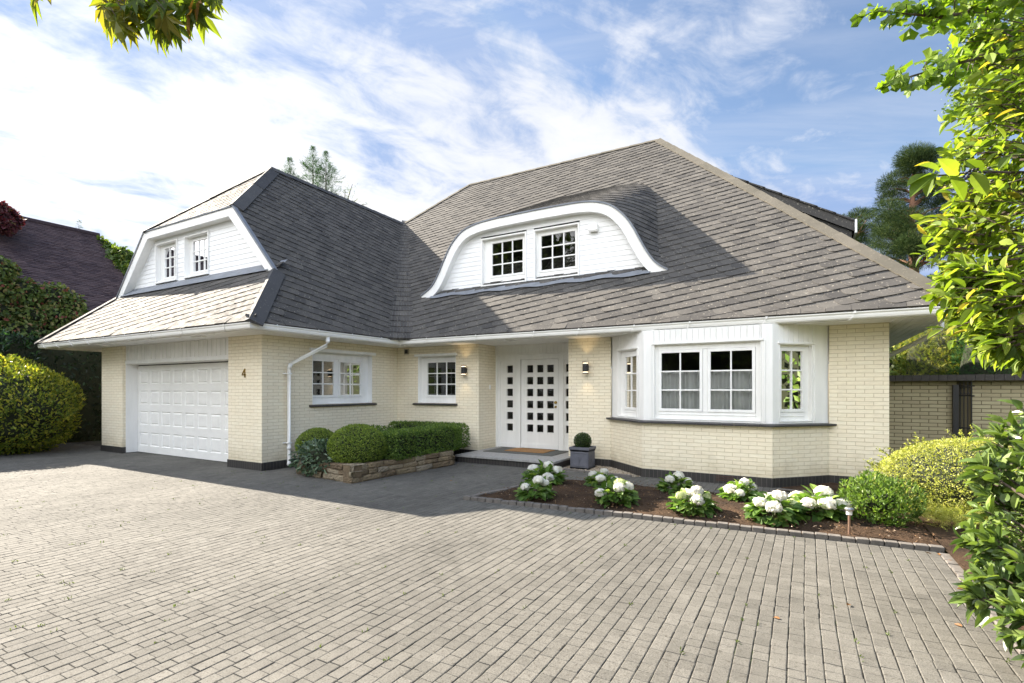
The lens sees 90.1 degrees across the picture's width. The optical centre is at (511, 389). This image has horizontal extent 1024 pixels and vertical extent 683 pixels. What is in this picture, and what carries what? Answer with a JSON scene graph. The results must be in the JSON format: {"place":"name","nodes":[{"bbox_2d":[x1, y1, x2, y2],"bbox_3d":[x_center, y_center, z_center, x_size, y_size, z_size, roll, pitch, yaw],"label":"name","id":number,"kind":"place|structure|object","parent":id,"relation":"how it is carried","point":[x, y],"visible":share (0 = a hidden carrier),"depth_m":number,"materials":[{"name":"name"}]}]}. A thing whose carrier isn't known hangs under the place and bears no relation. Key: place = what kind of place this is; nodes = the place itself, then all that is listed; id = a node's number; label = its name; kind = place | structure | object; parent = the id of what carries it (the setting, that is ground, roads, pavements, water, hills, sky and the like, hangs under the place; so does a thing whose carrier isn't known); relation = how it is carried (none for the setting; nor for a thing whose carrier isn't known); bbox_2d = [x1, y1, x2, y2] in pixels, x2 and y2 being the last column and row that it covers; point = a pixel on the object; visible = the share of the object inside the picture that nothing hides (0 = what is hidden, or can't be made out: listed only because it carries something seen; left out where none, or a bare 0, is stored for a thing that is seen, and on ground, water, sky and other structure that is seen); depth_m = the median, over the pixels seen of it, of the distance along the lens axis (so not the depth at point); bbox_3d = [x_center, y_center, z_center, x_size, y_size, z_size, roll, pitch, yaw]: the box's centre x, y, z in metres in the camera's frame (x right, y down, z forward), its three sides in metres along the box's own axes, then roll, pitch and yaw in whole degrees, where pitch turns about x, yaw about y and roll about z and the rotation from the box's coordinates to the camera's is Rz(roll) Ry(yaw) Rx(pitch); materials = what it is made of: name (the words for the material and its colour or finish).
{"place":"outdoors","nodes":[
{"label":"outdoors","id":0,"kind":"place"},
{"bbox_2d":[0,325,57,381],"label":"laurel","id":1,"kind":"object","parent":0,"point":[5,341],"visible":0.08,"depth_m":13.15,"materials":[{"name":"green plant"}]},
{"bbox_2d":[0,216,123,311],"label":"neighbour house","id":2,"kind":"structure","parent":0,"point":[71,258],"depth_m":18.39,"materials":[{"name":"ceramic"}]},
{"bbox_2d":[0,200,26,236],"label":"climbing creeper","id":3,"kind":"object","parent":2,"relation":"attached to","point":[11,221],"visible":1,"depth_m":17.16,"materials":[{"name":"red plant"}]},
{"bbox_2d":[0,255,88,341],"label":"climbing creeper","id":4,"kind":"object","parent":2,"relation":"attached to","point":[27,308],"visible":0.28,"depth_m":15.49,"materials":[{"name":"green plant"}]},
{"bbox_2d":[96,235,133,275],"bbox_3d":[-15.717,-4.208,20.135,2.481,4.042,1.712,0,0,3],"label":"climbing creeper","id":5,"kind":"object","parent":2,"relation":"attached to","point":[121,256],"visible":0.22,"depth_m":20.10,"materials":[{"name":"green plant"}]},
{"bbox_2d":[0,440,1023,682],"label":"driveway","id":6,"kind":"structure","parent":0,"point":[574,620],"depth_m":3.69,"materials":[{"name":"brick"}]},
{"bbox_2d":[30,0,227,57],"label":"maple tree","id":7,"kind":"object","parent":6,"relation":"on","point":[121,20],"visible":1,"depth_m":1.70,"materials":[{"name":"green plant"}]},
{"bbox_2d":[296,446,468,482],"bbox_3d":[-2.478,1.307,9.895,2.554,0.294,3.604,0,0,30],"label":"raised bed","id":8,"kind":"object","parent":6,"relation":"on","point":[344,472],"visible":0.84,"depth_m":8.38,"materials":[{"name":"stone"}]},
{"bbox_2d":[288,438,338,476],"bbox_3d":[-3.204,1.140,8.563,1.184,0.694,0.815,0,0,30],"label":"hellebore","id":9,"kind":"object","parent":8,"relation":"on","point":[311,458],"visible":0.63,"depth_m":8.37,"materials":[{"name":"green plant"}]},
{"bbox_2d":[294,427,335,457],"bbox_3d":[-3.501,0.994,9.191,0.766,0.647,0.769,0,0,30],"label":"box ball","id":10,"kind":"object","parent":8,"relation":"on","point":[316,433],"visible":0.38,"depth_m":8.99,"materials":[{"name":"green plant"}]},
{"bbox_2d":[326,424,387,462],"bbox_3d":[-2.559,0.918,8.477,1.009,0.720,0.985,0,0,30],"label":"box ball","id":11,"kind":"object","parent":8,"relation":"on","point":[355,443],"visible":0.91,"depth_m":8.16,"materials":[{"name":"green plant"}]},
{"bbox_2d":[368,424,394,430],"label":"hedge shrub","id":12,"kind":"object","parent":8,"relation":"on","point":[379,427],"visible":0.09,"depth_m":9.98,"materials":[{"name":"green plant"}]},
{"bbox_2d":[376,424,462,460],"bbox_3d":[-1.695,0.953,9.399,0.625,0.552,2.070,0,0,30],"label":"box hedge","id":13,"kind":"object","parent":8,"relation":"on","point":[406,442],"visible":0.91,"depth_m":9.09,"materials":[{"name":"green plant"}]},
{"bbox_2d":[388,420,470,447],"bbox_3d":[-1.824,0.962,11.040,2.005,0.574,0.605,0,0,30],"label":"box hedge","id":14,"kind":"object","parent":8,"relation":"on","point":[399,424],"visible":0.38,"depth_m":10.87,"materials":[{"name":"green plant"}]},
{"bbox_2d":[470,485,518,495],"bbox_3d":[0.096,1.440,7.514,0.086,0.059,1.875,0,0,42],"label":"bed edging","id":15,"kind":"object","parent":6,"relation":"on","point":[494,491],"visible":0.31,"depth_m":7.10,"materials":[{"name":"stone"}]},
{"bbox_2d":[3,462,1009,682],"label":"weeds","id":16,"kind":"object","parent":6,"relation":"attached to","point":[174,604],"visible":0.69,"depth_m":3.92,"materials":[{"name":"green plant"}]},
{"bbox_2d":[455,447,569,467],"bbox_3d":[0.196,1.374,10.364,2.178,0.152,1.615,0,0,30],"label":"doorstep","id":17,"kind":"object","parent":6,"relation":"on","point":[506,459],"visible":0.69,"depth_m":9.80,"materials":[{"name":"stone"}]},
{"bbox_2d":[484,447,567,455],"bbox_3d":[0.299,1.292,10.665,1.580,0.012,0.880,0,0,30],"label":"doormat","id":18,"kind":"object","parent":17,"relation":"on","point":[503,449],"visible":0.76,"depth_m":10.40,"materials":[{"name":"fabric"}]},
{"bbox_2d":[505,448,554,452],"bbox_3d":[0.373,1.280,10.715,0.900,0.012,0.560,0,0,30],"label":"doormat","id":19,"kind":"object","parent":18,"relation":"on","point":[530,450],"visible":1,"depth_m":10.64,"materials":[{"name":"brown fabric"}]},
{"bbox_2d":[563,468,631,476],"bbox_3d":[1.452,1.442,8.797,1.268,0.055,0.056,0,0,35],"label":"bed edging","id":20,"kind":"object","parent":6,"relation":"on","point":[614,474],"visible":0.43,"depth_m":8.86,"materials":[{"name":"stone"}]},
{"bbox_2d":[561,465,640,476],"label":"gravel","id":21,"kind":"structure","parent":6,"relation":"on","point":[609,468],"depth_m":9.10,"materials":[{"name":"beige gravel"}]},
{"bbox_2d":[569,446,595,469],"bbox_3d":[1.300,1.250,9.401,0.382,0.400,0.382,0,0,30],"label":"square planter","id":22,"kind":"object","parent":21,"relation":"on","point":[582,458],"visible":0.97,"depth_m":9.26,"materials":[{"name":"stone"}]},
{"bbox_2d":[573,432,591,447],"bbox_3d":[1.300,0.935,9.403,0.349,0.311,0.343,0,0,30],"label":"topiary ball","id":23,"kind":"object","parent":22,"relation":"in","point":[583,439],"visible":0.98,"depth_m":9.30,"materials":[{"name":"green plant"}]},
{"bbox_2d":[463,495,944,552],"bbox_3d":[1.616,1.434,5.657,4.982,0.071,0.088,0,0,26],"label":"bed edging","id":24,"kind":"object","parent":6,"relation":"on","point":[871,541],"visible":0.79,"depth_m":5.34,"materials":[{"name":"brick"}]},
{"bbox_2d":[777,488,850,497],"bbox_3d":[4.394,1.445,6.942,1.419,0.049,0.054,0,0,36],"label":"bed edging","id":25,"kind":"object","parent":6,"relation":"on","point":[788,490],"visible":0.08,"depth_m":7.23,"materials":[{"name":"stone"}]},
{"bbox_2d":[775,482,886,496],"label":"border soil","id":26,"kind":"structure","parent":6,"relation":"on","point":[833,486],"depth_m":7.45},
{"bbox_2d":[0,0,1023,367],"label":"sky","id":27,"kind":"structure","parent":0,"point":[415,103],"materials":[{"name":"blue"}]},
{"bbox_2d":[467,447,948,553],"bbox_3d":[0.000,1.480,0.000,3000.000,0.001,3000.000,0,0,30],"label":"ground","id":28,"kind":"structure","parent":0,"point":[946,552],"depth_m":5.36,"materials":[{"name":"soil"}]},
{"bbox_2d":[0,353,86,454],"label":"golden bush","id":29,"kind":"object","parent":28,"relation":"on","point":[36,406],"visible":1,"depth_m":11.27,"materials":[{"name":"green plant"}]},
{"bbox_2d":[0,332,101,444],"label":"dark hedge","id":30,"kind":"object","parent":28,"relation":"on","point":[83,369],"visible":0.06,"depth_m":14.10,"materials":[{"name":"green plant"}]},
{"bbox_2d":[278,157,302,178],"bbox_3d":[-12.956,-6.115,30.049,3.637,15.130,3.594,0,0,-43],"label":"cypress","id":31,"kind":"object","parent":28,"relation":"on","point":[290,162],"visible":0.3,"depth_m":29.85,"materials":[{"name":"green plant"}]},
{"bbox_2d":[293,145,333,192],"bbox_3d":[-11.668,-6.460,30.064,4.449,15.821,4.013,0,0,-28],"label":"cypress","id":32,"kind":"object","parent":28,"relation":"on","point":[309,163],"visible":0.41,"depth_m":29.78,"materials":[{"name":"green plant"}]},
{"bbox_2d":[307,151,347,198],"bbox_3d":[-10.983,-6.322,30.088,4.656,15.544,4.454,0,0,30],"label":"cypress","id":33,"kind":"object","parent":28,"relation":"on","point":[327,178],"visible":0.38,"depth_m":29.87,"materials":[{"name":"green plant"}]},
{"bbox_2d":[334,181,365,205],"bbox_3d":[-9.532,-5.390,30.057,2.454,13.680,1.111,0,0,4],"label":"young tree","id":34,"kind":"object","parent":28,"relation":"on","point":[352,195],"visible":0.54,"depth_m":29.98,"materials":[{"name":"green plant"}]},
{"bbox_2d":[34,138,950,487],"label":"house","id":35,"kind":"structure","parent":28,"relation":"on","point":[710,322],"depth_m":10.21,"materials":[{"name":"paint"}]},
{"bbox_2d":[155,239,177,284],"bbox_3d":[-8.058,-2.975,11.990,0.940,0.950,0.165,0,0,30],"label":"gable window","id":36,"kind":"structure","parent":35,"relation":"in","point":[166,255],"depth_m":12.10,"materials":[{"name":"white paint"}]},
{"bbox_2d":[138,362,227,461],"bbox_3d":[-6.920,0.451,10.845,3.990,1.973,0.020,0,0,30],"label":"garage door","id":37,"kind":"structure","parent":35,"relation":"in","point":[183,408],"depth_m":10.85,"materials":[{"name":"white plastic"}]},
{"bbox_2d":[184,230,209,278],"bbox_3d":[-6.971,-2.975,11.372,0.960,0.950,0.165,0,0,30],"label":"gable window","id":38,"kind":"structure","parent":35,"relation":"in","point":[196,248],"depth_m":11.46,"materials":[{"name":"white paint"}]},
{"bbox_2d":[309,348,376,406],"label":"window","id":39,"kind":"structure","parent":35,"relation":"in","point":[339,378],"depth_m":11.01,"materials":[{"name":"white paint"}]},
{"bbox_2d":[412,353,457,405],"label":"window","id":40,"kind":"structure","parent":35,"relation":"in","point":[436,372],"depth_m":11.84,"materials":[{"name":"white paint"}]},
{"bbox_2d":[461,365,466,375],"bbox_3d":[-1.044,-0.410,11.086,0.114,0.226,0.142,0,0,30],"label":"wall lamp","id":41,"kind":"object","parent":35,"relation":"attached to","point":[463,370],"visible":1,"depth_m":11.03,"materials":[{"name":"black metal"}]},
{"bbox_2d":[481,231,526,286],"bbox_3d":[0.048,-2.900,11.883,1.180,1.100,1.060,0,0,30],"label":"dormer window","id":42,"kind":"structure","parent":35,"relation":"in","point":[495,250],"depth_m":11.70,"materials":[{"name":"white paint"}]},
{"bbox_2d":[521,359,557,449],"bbox_3d":[0.794,0.317,11.446,0.900,1.935,0.912,0,0,30],"label":"front door","id":43,"kind":"structure","parent":35,"relation":"in","point":[539,377],"depth_m":11.15,"materials":[{"name":"white paint"}]},
{"bbox_2d":[533,222,579,280],"bbox_3d":[1.178,-2.900,11.241,1.060,1.100,1.060,0,0,30],"label":"dormer window","id":44,"kind":"structure","parent":35,"relation":"in","point":[545,240],"depth_m":11.01,"materials":[{"name":"white paint"}]},
{"bbox_2d":[582,362,588,373],"bbox_3d":[1.399,-0.410,9.698,0.114,0.226,0.142,0,0,30],"label":"wall lamp","id":45,"kind":"object","parent":35,"relation":"attached to","point":[585,367],"visible":1,"depth_m":9.64,"materials":[{"name":"black metal"}]},
{"bbox_2d":[618,348,699,417],"bbox_3d":[2.698,-0.105,9.259,0.640,1.190,1.405,0,0,72],"label":"bay window","id":46,"kind":"structure","parent":35,"relation":"in","point":[627,359],"depth_m":9.12,"materials":[{"name":"white paint"}]},
{"bbox_2d":[654,340,760,421],"bbox_3d":[3.386,-0.123,8.665,1.605,1.225,1.390,0,0,30],"label":"bay window","id":47,"kind":"structure","parent":35,"relation":"in","point":[712,393],"depth_m":8.12,"materials":[{"name":"white paint"}]},
{"bbox_2d":[721,344,812,421],"bbox_3d":[4.107,-0.095,8.374,0.600,1.170,1.405,0,0,-14],"label":"bay window","id":48,"kind":"structure","parent":35,"relation":"in","point":[795,360],"depth_m":7.78,"materials":[{"name":"white paint"}]},
{"bbox_2d":[514,475,556,500],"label":"hydrangea","id":49,"kind":"object","parent":28,"relation":"on","point":[541,485],"visible":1,"depth_m":6.56,"materials":[{"name":"green plant"}]},
{"bbox_2d":[521,459,567,485],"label":"hydrangea","id":50,"kind":"object","parent":28,"relation":"on","point":[551,472],"visible":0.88,"depth_m":7.57,"materials":[{"name":"green plant"}]},
{"bbox_2d":[583,468,618,487],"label":"hydrangea","id":51,"kind":"object","parent":28,"relation":"on","point":[594,478],"visible":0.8,"depth_m":7.33,"materials":[{"name":"green plant"}]},
{"bbox_2d":[593,478,639,508],"bbox_3d":[1.292,1.274,6.363,0.584,0.360,0.642,0,0,10],"label":"hydrangea","id":52,"kind":"object","parent":28,"relation":"on","point":[620,488],"visible":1,"depth_m":6.22,"materials":[{"name":"green plant"}]},
{"bbox_2d":[656,470,696,494],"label":"hydrangea","id":53,"kind":"object","parent":28,"relation":"on","point":[671,480],"visible":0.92,"depth_m":6.91,"materials":[{"name":"green plant"}]},
{"bbox_2d":[666,486,721,517],"bbox_3d":[2.076,1.283,5.894,0.589,0.359,0.574,0,0,-2],"label":"hydrangea","id":54,"kind":"object","parent":28,"relation":"on","point":[700,498],"visible":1,"depth_m":5.79,"materials":[{"name":"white plant"}]},
{"bbox_2d":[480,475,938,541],"bbox_3d":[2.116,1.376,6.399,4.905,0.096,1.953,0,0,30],"label":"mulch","id":55,"kind":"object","parent":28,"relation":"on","point":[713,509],"visible":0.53,"depth_m":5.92,"materials":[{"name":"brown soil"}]},
{"bbox_2d":[716,477,766,501],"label":"hydrangea","id":56,"kind":"object","parent":28,"relation":"on","point":[743,489],"visible":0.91,"depth_m":6.39,"materials":[{"name":"white plant"}]},
{"bbox_2d":[740,490,807,526],"bbox_3d":[2.836,1.275,5.524,0.670,0.380,0.668,0,0,30],"label":"hydrangea","id":57,"kind":"object","parent":28,"relation":"on","point":[778,503],"visible":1,"depth_m":5.42,"materials":[{"name":"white plant"}]},
{"bbox_2d":[788,484,859,521],"bbox_3d":[3.368,1.266,5.637,0.735,0.418,0.733,0,0,-40],"label":"hydrangea","id":58,"kind":"object","parent":28,"relation":"on","point":[829,503],"visible":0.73,"depth_m":5.46,"materials":[{"name":"white plant"}]},
{"bbox_2d":[844,507,853,533],"bbox_3d":[3.312,1.304,5.019,0.084,0.292,0.083,0,0,30],"label":"solar light","id":59,"kind":"object","parent":28,"relation":"on","point":[849,510],"visible":0.98,"depth_m":5.01,"materials":[{"name":"silver metal"}]},
{"bbox_2d":[841,206,883,247],"bbox_3d":[26.708,-6.468,39.795,4.343,15.846,5.092,0,0,30],"label":"pine tree","id":60,"kind":"object","parent":28,"relation":"on","point":[866,214],"visible":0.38,"depth_m":39.32,"materials":[{"name":"green plant"}]},
{"bbox_2d":[836,469,930,527],"bbox_3d":[3.921,1.164,5.441,0.838,0.604,0.787,0,0,30],"label":"shrub","id":61,"kind":"object","parent":28,"relation":"on","point":[876,501],"visible":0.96,"depth_m":5.32,"materials":[{"name":"green plant"}]},
{"bbox_2d":[889,334,920,374],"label":"variegated bush","id":62,"kind":"object","parent":28,"relation":"on","point":[892,363],"visible":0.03,"depth_m":16.52,"materials":[{"name":"green plant"}]},
{"bbox_2d":[863,140,955,278],"bbox_3d":[19.406,-5.245,24.983,5.909,13.401,5.992,0,0,30],"label":"pine tree","id":63,"kind":"object","parent":28,"relation":"on","point":[905,238],"visible":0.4,"depth_m":24.61,"materials":[{"name":"green plant"}]},
{"bbox_2d":[892,318,965,374],"bbox_3d":[13.455,-0.627,15.943,2.862,3.950,2.760,0,0,-26],"label":"golden conifer","id":64,"kind":"object","parent":28,"relation":"on","point":[931,356],"visible":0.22,"depth_m":15.57,"materials":[{"name":"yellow plant"}]},
{"bbox_2d":[889,374,1023,467],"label":"garden wall","id":65,"kind":"structure","parent":28,"relation":"on","point":[920,406],"depth_m":8.17,"materials":[{"name":"brick"}]},
{"bbox_2d":[952,382,974,443],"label":"iron gate","id":66,"kind":"structure","parent":65,"relation":"attached to","point":[956,408],"depth_m":8.01,"materials":[{"name":"black metal"}]},
{"bbox_2d":[909,506,1023,629],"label":"side bed soil","id":67,"kind":"structure","parent":28,"relation":"on","point":[946,538],"depth_m":4.89,"materials":[{"name":"brown soil"}]},
{"bbox_2d":[850,0,1023,139],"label":"ginkgo tree","id":68,"kind":"object","parent":67,"relation":"on","point":[938,17],"visible":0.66,"depth_m":2.62,"materials":[{"name":"green plant"}]},
{"bbox_2d":[858,424,1023,527],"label":"lonicera mound","id":69,"kind":"object","parent":67,"relation":"on","point":[937,470],"visible":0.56,"depth_m":5.62,"materials":[{"name":"yellow plant"}]},
{"bbox_2d":[899,495,993,530],"bbox_3d":[4.547,1.302,5.288,0.891,0.442,0.854,0,0,-18],"label":"golden juniper","id":70,"kind":"object","parent":67,"relation":"on","point":[950,513],"visible":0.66,"depth_m":5.25,"materials":[{"name":"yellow plant"}]},
{"bbox_2d":[907,0,1023,377],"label":"overhanging shrub","id":71,"kind":"object","parent":67,"relation":"on","point":[983,292],"visible":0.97,"depth_m":2.31,"materials":[{"name":"green plant"}]},
{"bbox_2d":[948,399,1023,668],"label":"rhododendron","id":72,"kind":"object","parent":67,"relation":"on","point":[996,567],"visible":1,"depth_m":2.79,"materials":[{"name":"green plant"}]},
{"bbox_2d":[934,3,1023,132],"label":"birch tree","id":73,"kind":"object","parent":28,"relation":"on","point":[956,104],"visible":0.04,"depth_m":14.83,"materials":[{"name":"green plant"}]},
{"bbox_2d":[940,553,1023,653],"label":"bed edging","id":74,"kind":"object","parent":28,"relation":"on","point":[955,567],"visible":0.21,"depth_m":4.05,"materials":[{"name":"stone"}]},
{"bbox_2d":[947,310,1023,374],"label":"dark conifer","id":75,"kind":"object","parent":28,"relation":"on","point":[966,366],"visible":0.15,"depth_m":14.12,"materials":[{"name":"green plant"}]},
{"bbox_2d":[913,508,921,524],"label":"seedling","id":76,"kind":"object","parent":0,"point":[917,518],"visible":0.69,"depth_m":5.31,"materials":[{"name":"green plant"}]}
]}

